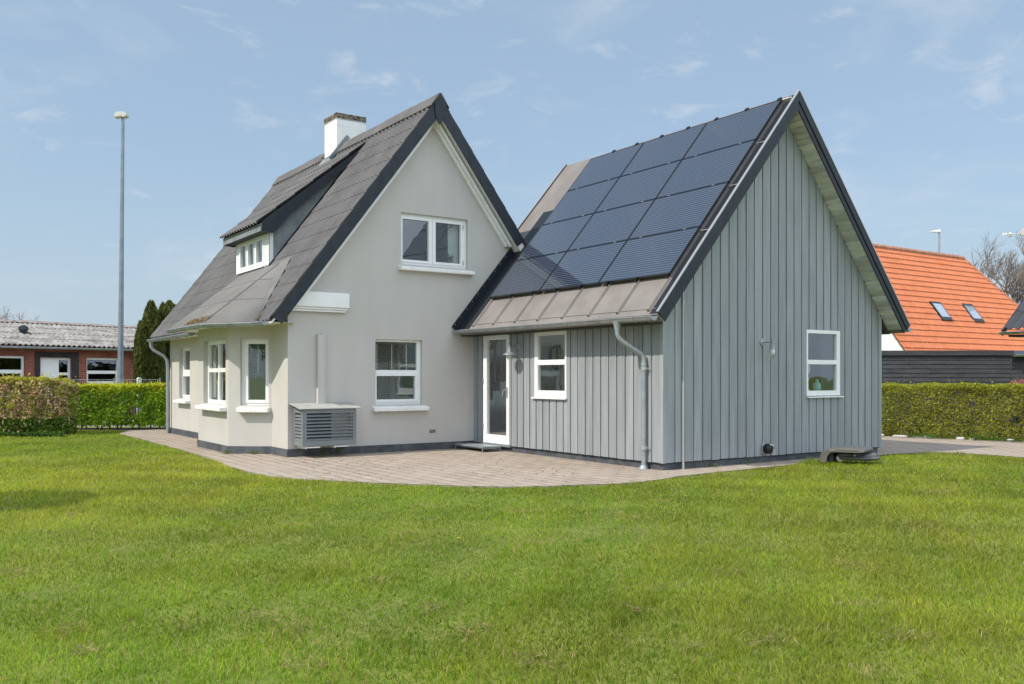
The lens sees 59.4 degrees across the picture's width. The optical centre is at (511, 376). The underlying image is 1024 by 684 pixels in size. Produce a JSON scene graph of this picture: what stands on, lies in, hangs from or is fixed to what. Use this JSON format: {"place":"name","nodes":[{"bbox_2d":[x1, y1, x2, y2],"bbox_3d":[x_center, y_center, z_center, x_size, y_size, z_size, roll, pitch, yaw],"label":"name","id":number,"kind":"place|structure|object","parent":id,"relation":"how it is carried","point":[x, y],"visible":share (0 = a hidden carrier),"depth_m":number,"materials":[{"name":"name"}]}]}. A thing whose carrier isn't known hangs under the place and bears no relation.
{"place":"outdoors","nodes":[
{"label":"outdoors","id":0,"kind":"place"},
{"bbox_2d":[0,428,163,436],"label":"soil bed","id":1,"kind":"object","parent":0,"point":[114,429],"visible":0.2,"depth_m":24.39,"materials":[{"name":"brown soil"}]},
{"bbox_2d":[0,430,63,436],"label":"ground cover","id":2,"kind":"object","parent":1,"relation":"on","point":[48,433],"visible":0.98,"depth_m":21.52,"materials":[{"name":"green plant"}]},
{"bbox_2d":[0,372,79,434],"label":"hedge","id":3,"kind":"object","parent":1,"relation":"on","point":[35,410],"visible":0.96,"depth_m":21.96,"materials":[{"name":"green plant"}]},
{"bbox_2d":[61,380,169,428],"bbox_3d":[-9.987,0.773,24.564,4.521,1.378,0.954,0,0,0],"label":"hedge","id":4,"kind":"object","parent":1,"relation":"on","point":[151,392],"visible":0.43,"depth_m":24.25,"materials":[{"name":"green plant"}]},
{"bbox_2d":[0,422,1023,683],"bbox_3d":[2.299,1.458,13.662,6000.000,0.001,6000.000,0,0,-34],"label":"lawn","id":5,"kind":"structure","parent":0,"point":[220,626],"depth_m":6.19,"materials":[{"name":"plant"}]},
{"bbox_2d":[0,306,39,320],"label":"bare tree","id":6,"kind":"object","parent":5,"relation":"on","point":[5,316],"visible":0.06,"depth_m":45.49,"materials":[{"name":"brown plant"}]},
{"bbox_2d":[0,319,136,418],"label":"bungalow","id":7,"kind":"object","parent":5,"relation":"on","point":[71,350],"visible":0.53,"depth_m":31.41,"materials":[{"name":"red brick"}]},
{"bbox_2d":[0,356,23,396],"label":"window","id":8,"kind":"structure","parent":7,"relation":"in","point":[22,357],"depth_m":29.37,"materials":[{"name":"white paint"}]},
{"bbox_2d":[40,358,69,412],"bbox_3d":[-15.518,0.328,30.403,0.075,1.919,1.074,0,0,36],"label":"door","id":9,"kind":"structure","parent":7,"relation":"in","point":[47,365],"depth_m":30.32,"materials":[{"name":"white paint"}]},
{"bbox_2d":[87,358,117,383],"bbox_3d":[-14.521,-0.195,31.738,0.060,0.909,1.207,0,0,36],"label":"window","id":10,"kind":"structure","parent":7,"relation":"in","point":[88,372],"depth_m":31.76,"materials":[{"name":"white paint"}]},
{"bbox_2d":[137,377,141,426],"bbox_3d":[-10.641,0.733,25.600,0.130,1.410,0.130,0,0,-34],"label":"fence post","id":11,"kind":"object","parent":5,"relation":"on","point":[140,382],"visible":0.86,"depth_m":25.55,"materials":[{"name":"grey metal"}]},
{"bbox_2d":[132,299,165,422],"bbox_3d":[-11.068,-0.419,27.267,1.046,3.862,0.980,0,0,-34],"label":"conifer","id":12,"kind":"object","parent":5,"relation":"on","point":[148,362],"visible":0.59,"depth_m":26.97,"materials":[{"name":"green plant"}]},
{"bbox_2d":[158,299,175,422],"bbox_3d":[-10.669,-0.450,28.075,1.270,3.928,0.874,0,0,-20],"label":"conifer","id":13,"kind":"object","parent":5,"relation":"on","point":[164,310],"visible":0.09,"depth_m":27.84,"materials":[{"name":"green plant"}]},
{"bbox_2d":[0,509,947,681],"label":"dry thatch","id":14,"kind":"object","parent":5,"relation":"on","point":[551,661],"visible":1,"depth_m":4.97,"materials":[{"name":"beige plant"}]},
{"bbox_2d":[799,456,876,466],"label":"long grass","id":15,"kind":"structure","parent":5,"relation":"on","point":[813,461],"depth_m":14.67,"materials":[{"name":"green plant"}]},
{"bbox_2d":[820,445,873,461],"bbox_3d":[5.556,1.284,14.877,0.723,0.264,0.676,0,0,37],"label":"mower shelter","id":16,"kind":"object","parent":5,"relation":"on","point":[828,455],"visible":0.91,"depth_m":14.74,"materials":[{"name":"grey plastic"}]},
{"bbox_2d":[836,452,879,461],"bbox_3d":[5.725,1.315,14.900,0.729,0.189,0.559,0,0,12],"label":"robot mower","id":17,"kind":"object","parent":5,"relation":"on","point":[866,456],"visible":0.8,"depth_m":14.68,"materials":[{"name":"grey plastic"}]},
{"bbox_2d":[930,230,940,348],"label":"street lamp","id":18,"kind":"object","parent":5,"relation":"on","point":[937,231],"visible":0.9,"depth_m":56.94,"materials":[{"name":"metal"}]},
{"bbox_2d":[882,380,1023,440],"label":"hedge","id":19,"kind":"object","parent":5,"relation":"on","point":[973,390],"visible":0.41,"depth_m":20.68,"materials":[{"name":"green plant"}]},
{"bbox_2d":[957,230,1023,303],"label":"bare tree","id":20,"kind":"object","parent":5,"relation":"on","point":[1017,274],"visible":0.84,"depth_m":60.98,"materials":[{"name":"brown plant"}]},
{"bbox_2d":[999,299,1023,336],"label":"outbuilding","id":21,"kind":"structure","parent":5,"relation":"on","point":[1016,320],"depth_m":21.94,"materials":[{"name":"black paint"}]},
{"bbox_2d":[0,0,1023,325],"label":"sky","id":22,"kind":"structure","parent":0,"point":[917,106],"materials":[{"name":"blue"}]},
{"bbox_2d":[120,429,1023,487],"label":"patio","id":23,"kind":"structure","parent":0,"point":[465,470],"depth_m":14.47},
{"bbox_2d":[146,93,526,456],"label":"house","id":24,"kind":"structure","parent":23,"relation":"on","point":[341,242],"depth_m":17.50,"materials":[{"name":"paint"}]},
{"bbox_2d":[173,347,190,403],"bbox_3d":[-7.927,-0.027,21.713,0.290,1.350,1.120,0,0,-34],"label":"window","id":25,"kind":"structure","parent":24,"relation":"in","point":[185,372],"depth_m":22.04,"materials":[{"name":"white paint"}]},
{"bbox_2d":[195,339,226,411],"bbox_3d":[-5.806,-0.025,17.481,0.300,1.365,1.660,0,0,-34],"label":"window","id":26,"kind":"structure","parent":24,"relation":"in","point":[218,342],"depth_m":17.54,"materials":[{"name":"white paint"}]},
{"bbox_2d":[216,345,217,399],"bbox_3d":[-5.886,-0.087,18.039,0.039,1.150,0.370,0,0,-34],"label":"curtain","id":27,"kind":"object","parent":24,"relation":"hanging from","point":[216,372],"visible":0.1,"depth_m":18.15,"materials":[{"name":"grey fabric"}]},
{"bbox_2d":[212,344,225,399],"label":"window","id":28,"kind":"structure","parent":24,"relation":"in","point":[223,345],"depth_m":19.00,"materials":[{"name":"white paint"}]},
{"bbox_2d":[236,338,269,412],"bbox_3d":[-4.786,-0.019,16.674,0.606,1.375,0.275,0,0,5],"label":"window","id":29,"kind":"structure","parent":24,"relation":"in","point":[245,342],"depth_m":16.74,"materials":[{"name":"white paint"}]},
{"bbox_2d":[249,344,265,373],"bbox_3d":[-4.768,-0.334,16.866,0.426,0.588,0.040,0,0,5],"label":"venetian blind","id":30,"kind":"object","parent":24,"relation":"attached to","point":[258,358],"visible":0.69,"depth_m":16.86,"materials":[{"name":"white plastic"}]},
{"bbox_2d":[316,334,325,403],"bbox_3d":[-3.462,-0.141,16.255,0.147,1.267,0.090,0,0,-34],"label":"cable duct","id":31,"kind":"object","parent":24,"relation":"attached to","point":[320,368],"visible":1,"depth_m":16.22,"materials":[{"name":"paint"}]},
{"bbox_2d":[289,402,360,448],"bbox_3d":[-3.341,0.875,16.076,1.170,0.795,0.505,0,0,-34],"label":"heat pump cover","id":32,"kind":"object","parent":24,"relation":"attached to","point":[316,425],"visible":1,"depth_m":15.92,"materials":[{"name":"grey paint"}]},
{"bbox_2d":[375,342,408,369],"bbox_3d":[-2.330,-0.344,17.316,0.750,0.608,0.040,0,0,-34],"label":"venetian blind","id":33,"kind":"object","parent":24,"relation":"attached to","point":[391,354],"visible":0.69,"depth_m":17.30,"materials":[{"name":"white plastic"}]},
{"bbox_2d":[372,339,429,411],"bbox_3d":[-2.157,-0.022,17.208,1.177,1.370,0.265,0,0,-34],"label":"window","id":34,"kind":"structure","parent":24,"relation":"in","point":[415,373],"depth_m":17.28,"materials":[{"name":"white paint"}]},
{"bbox_2d":[398,213,474,275],"bbox_3d":[-1.495,-2.597,17.664,1.660,1.120,0.250,0,0,-34],"label":"window","id":35,"kind":"structure","parent":24,"relation":"in","point":[431,221],"depth_m":17.69,"materials":[{"name":"white paint"}]},
{"bbox_2d":[439,254,453,262],"bbox_3d":[-1.332,-2.363,18.037,0.336,0.283,0.256,0,0,-34],"label":"house plant","id":36,"kind":"object","parent":24,"relation":"on","point":[445,258],"visible":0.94,"depth_m":18.02,"materials":[{"name":"green plant"}]},
{"bbox_2d":[448,224,457,263],"bbox_3d":[-1.196,-2.662,18.129,0.240,0.880,0.039,0,0,-34],"label":"curtain","id":37,"kind":"object","parent":24,"relation":"hanging from","point":[452,240],"visible":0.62,"depth_m":18.14,"materials":[{"name":"grey fabric"}]},
{"bbox_2d":[490,340,505,399],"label":"staircase","id":38,"kind":"structure","parent":24,"relation":"in","point":[497,374],"depth_m":20.11,"materials":[{"name":"grey wood"}]},
{"bbox_2d":[454,443,501,452],"bbox_3d":[-0.675,1.385,17.492,0.460,0.105,1.040,0,0,-34],"label":"door step","id":39,"kind":"object","parent":23,"relation":"on","point":[479,446],"depth_m":17.30,"materials":[{"name":"metal"}]},
{"bbox_2d":[452,89,911,469],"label":"annexe","id":40,"kind":"structure","parent":23,"relation":"on","point":[679,368],"depth_m":15.22,"materials":[{"name":"grey paint"}]},
{"bbox_2d":[482,334,510,447],"bbox_3d":[-0.318,0.258,17.458,0.149,2.191,0.980,0,0,-34],"label":"door","id":41,"kind":"structure","parent":40,"relation":"in","point":[492,439],"depth_m":17.73,"materials":[{"name":"white paint"}]},
{"bbox_2d":[490,339,505,423],"bbox_3d":[-0.362,0.038,20.628,0.040,2.100,2.200,0,0,-34],"label":"curtain","id":42,"kind":"object","parent":40,"relation":"hanging from","point":[498,409],"visible":0.1,"depth_m":20.55,"materials":[{"name":"white fabric"}]},
{"bbox_2d":[502,343,520,359],"bbox_3d":[-0.014,-0.466,16.733,0.346,0.317,0.272,0,0,-34],"label":"wall lamp","id":43,"kind":"object","parent":40,"relation":"attached to","point":[509,353],"visible":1,"depth_m":16.69,"materials":[{"name":"metal"}]},
{"bbox_2d":[531,331,566,399],"bbox_3d":[0.679,-0.215,16.035,0.108,1.237,1.025,0,0,-34],"label":"window","id":44,"kind":"structure","parent":40,"relation":"in","point":[538,393],"depth_m":16.17,"materials":[{"name":"white paint"}]},
{"bbox_2d":[549,345,563,369],"bbox_3d":[0.949,-0.412,19.216,0.384,0.543,0.044,0,0,-34],"label":"oval mirror","id":45,"kind":"object","parent":40,"relation":"attached to","point":[559,353],"visible":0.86,"depth_m":19.23,"materials":[{"name":"grey mirror"}]},
{"bbox_2d":[559,384,564,390],"bbox_3d":[0.902,0.203,16.127,0.080,0.140,0.155,0,0,-34],"label":"figurine","id":46,"kind":"object","parent":40,"relation":"on","point":[561,388],"visible":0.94,"depth_m":16.09,"materials":[{"name":"white ceramic"}]},
{"bbox_2d":[509,97,782,298],"bbox_3d":[2.114,-3.081,16.275,2.656,3.219,5.160,0,0,-34],"label":"mounting rail","id":47,"kind":"object","parent":40,"relation":"attached to","point":[607,284],"visible":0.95,"depth_m":15.35,"materials":[{"name":"grey metal"}]},
{"bbox_2d":[490,251,566,297],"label":"solar panel","id":48,"kind":"object","parent":47,"relation":"attached to","point":[527,276],"visible":1,"depth_m":17.14,"materials":[{"name":"blue glass"}]},
{"bbox_2d":[516,214,592,260],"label":"solar panel","id":49,"kind":"object","parent":47,"relation":"attached to","point":[555,237],"visible":1,"depth_m":17.51,"materials":[{"name":"blue glass"}]},
{"bbox_2d":[543,177,619,224],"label":"solar panel","id":50,"kind":"object","parent":47,"relation":"attached to","point":[581,201],"visible":1,"depth_m":17.88,"materials":[{"name":"blue glass"}]},
{"bbox_2d":[539,240,626,291],"bbox_3d":[1.242,-1.938,15.820,0.041,1.008,1.652,45,-24,-26],"label":"solar panel","id":51,"kind":"object","parent":47,"relation":"attached to","point":[587,266],"visible":1,"depth_m":15.76,"materials":[{"name":"blue glass"}]},
{"bbox_2d":[568,142,643,190],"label":"solar panel","id":52,"kind":"object","parent":47,"relation":"attached to","point":[606,167],"visible":1,"depth_m":18.25,"materials":[{"name":"blue glass"}]},
{"bbox_2d":[568,199,654,250],"bbox_3d":[1.778,-2.712,16.186,0.041,1.008,1.652,45,-24,-26],"label":"solar panel","id":53,"kind":"object","parent":47,"relation":"attached to","point":[611,225],"visible":1,"depth_m":16.13,"materials":[{"name":"blue glass"}]},
{"bbox_2d":[595,160,681,212],"bbox_3d":[2.313,-3.486,16.553,0.042,1.008,1.652,45,-24,-26],"label":"solar panel","id":54,"kind":"object","parent":47,"relation":"attached to","point":[638,187],"visible":1,"depth_m":16.49,"materials":[{"name":"blue glass"}]},
{"bbox_2d":[599,227,699,283],"bbox_3d":[2.188,-1.938,14.439,0.041,1.008,1.652,45,-24,-26],"label":"solar panel","id":55,"kind":"object","parent":47,"relation":"attached to","point":[662,254],"visible":1,"depth_m":14.36,"materials":[{"name":"grey"}]},
{"bbox_2d":[620,122,706,176],"bbox_3d":[2.848,-4.259,16.919,0.042,1.008,1.652,45,-24,-26],"label":"solar panel","id":56,"kind":"object","parent":47,"relation":"attached to","point":[666,149],"visible":1,"depth_m":16.87,"materials":[{"name":"blue glass"}]},
{"bbox_2d":[628,182,728,239],"bbox_3d":[2.723,-2.712,14.805,0.041,1.008,1.652,45,-24,-26],"label":"solar panel","id":57,"kind":"object","parent":47,"relation":"attached to","point":[682,211],"visible":1,"depth_m":14.73,"materials":[{"name":"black glass"}]},
{"bbox_2d":[656,140,755,198],"bbox_3d":[3.259,-3.486,15.172,0.042,1.008,1.652,45,-24,-26],"label":"solar panel","id":58,"kind":"object","parent":47,"relation":"attached to","point":[719,166],"visible":1,"depth_m":15.09,"materials":[{"name":"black glass"}]},
{"bbox_2d":[683,99,781,158],"bbox_3d":[3.794,-4.259,15.538,0.042,1.008,1.652,45,-24,-26],"label":"solar panel","id":59,"kind":"object","parent":47,"relation":"attached to","point":[736,128],"visible":1,"depth_m":15.46,"materials":[{"name":"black glass"}]},
{"bbox_2d":[760,339,775,357],"bbox_3d":[4.240,-0.466,14.831,0.115,0.317,0.266,0,0,-34],"label":"wall lamp","id":60,"kind":"object","parent":40,"relation":"attached to","point":[771,347],"visible":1,"depth_m":14.75,"materials":[{"name":"metal"}]},
{"bbox_2d":[762,443,774,454],"bbox_3d":[4.276,1.212,14.929,0.184,0.192,0.142,0,0,-34],"label":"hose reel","id":61,"kind":"object","parent":40,"relation":"attached to","point":[767,448],"visible":1,"depth_m":14.89,"materials":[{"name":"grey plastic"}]},
{"bbox_2d":[813,380,820,390],"bbox_3d":[5.464,0.163,16.091,0.156,0.210,0.139,0,0,4],"label":"vase","id":62,"kind":"object","parent":40,"relation":"on","point":[816,385],"visible":0.94,"depth_m":16.04,"materials":[{"name":"teal ceramic"}]},
{"bbox_2d":[806,330,843,397],"bbox_3d":[5.522,-0.220,15.877,1.010,1.187,0.112,0,0,-34],"label":"window","id":63,"kind":"structure","parent":40,"relation":"in","point":[836,334],"depth_m":15.97,"materials":[{"name":"white paint"}]},
{"bbox_2d":[892,435,908,437],"bbox_3d":[9.177,1.419,21.176,0.392,0.077,0.148,0,0,37],"label":"edging stone","id":64,"kind":"object","parent":23,"relation":"on","point":[903,436],"visible":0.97,"depth_m":21.11,"materials":[{"name":"white stone"}]},
{"bbox_2d":[913,435,931,438],"bbox_3d":[9.553,1.414,20.855,0.441,0.088,0.145,0,0,42],"label":"edging stone","id":65,"kind":"object","parent":23,"relation":"on","point":[924,437],"visible":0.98,"depth_m":20.77,"materials":[{"name":"beige stone"}]},
{"bbox_2d":[907,432,1023,441],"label":"ground cover","id":66,"kind":"object","parent":23,"relation":"on","point":[950,437],"visible":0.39,"depth_m":20.09,"materials":[{"name":"green plant"}]},
{"bbox_2d":[808,364,809,390],"bbox_3d":[5.233,0.018,15.962,0.140,0.500,0.140,0,0,-34],"label":"window frame","id":67,"kind":"object","parent":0,"point":[808,376],"visible":0.29,"depth_m":15.93,"materials":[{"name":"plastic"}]},
{"bbox_2d":[882,350,1013,425],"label":"shed","id":68,"kind":"structure","parent":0,"point":[945,366],"depth_m":25.99,"materials":[{"name":"black wood"}]},
{"bbox_2d":[873,243,1023,350],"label":"tiled house","id":69,"kind":"structure","parent":0,"point":[966,302],"depth_m":52.26,"materials":[{"name":"orange tile"}]},
{"bbox_2d":[1003,228,1023,238],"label":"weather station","id":70,"kind":"object","parent":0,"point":[1021,233],"visible":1,"depth_m":18.98,"materials":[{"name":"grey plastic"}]},
{"bbox_2d":[1009,351,1023,421],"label":"shed","id":71,"kind":"structure","parent":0,"point":[1018,366],"depth_m":28.39,"materials":[{"name":"grey wood"}]},
{"bbox_2d":[1009,379,1023,438],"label":"azalea","id":72,"kind":"object","parent":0,"point":[1021,381],"visible":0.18,"depth_m":20.49,"materials":[{"name":"green plant"}]},
{"label":"street","id":73,"kind":"structure","parent":0,"visible":0},
{"bbox_2d":[70,378,160,411],"bbox_3d":[-11.800,0.741,26.600,2.760,1.393,0.039,0,0,0],"label":"wire fence","id":74,"kind":"object","parent":73,"relation":"on","point":[114,379],"visible":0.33,"depth_m":26.60,"materials":[{"name":"metal"}]},
{"bbox_2d":[114,112,128,402],"bbox_3d":[-12.624,-3.545,29.000,0.389,9.969,0.240,0,0,0],"label":"lamp post","id":75,"kind":"object","parent":73,"relation":"on","point":[122,116],"visible":0.94,"depth_m":28.95,"materials":[{"name":"metal"}]}
]}

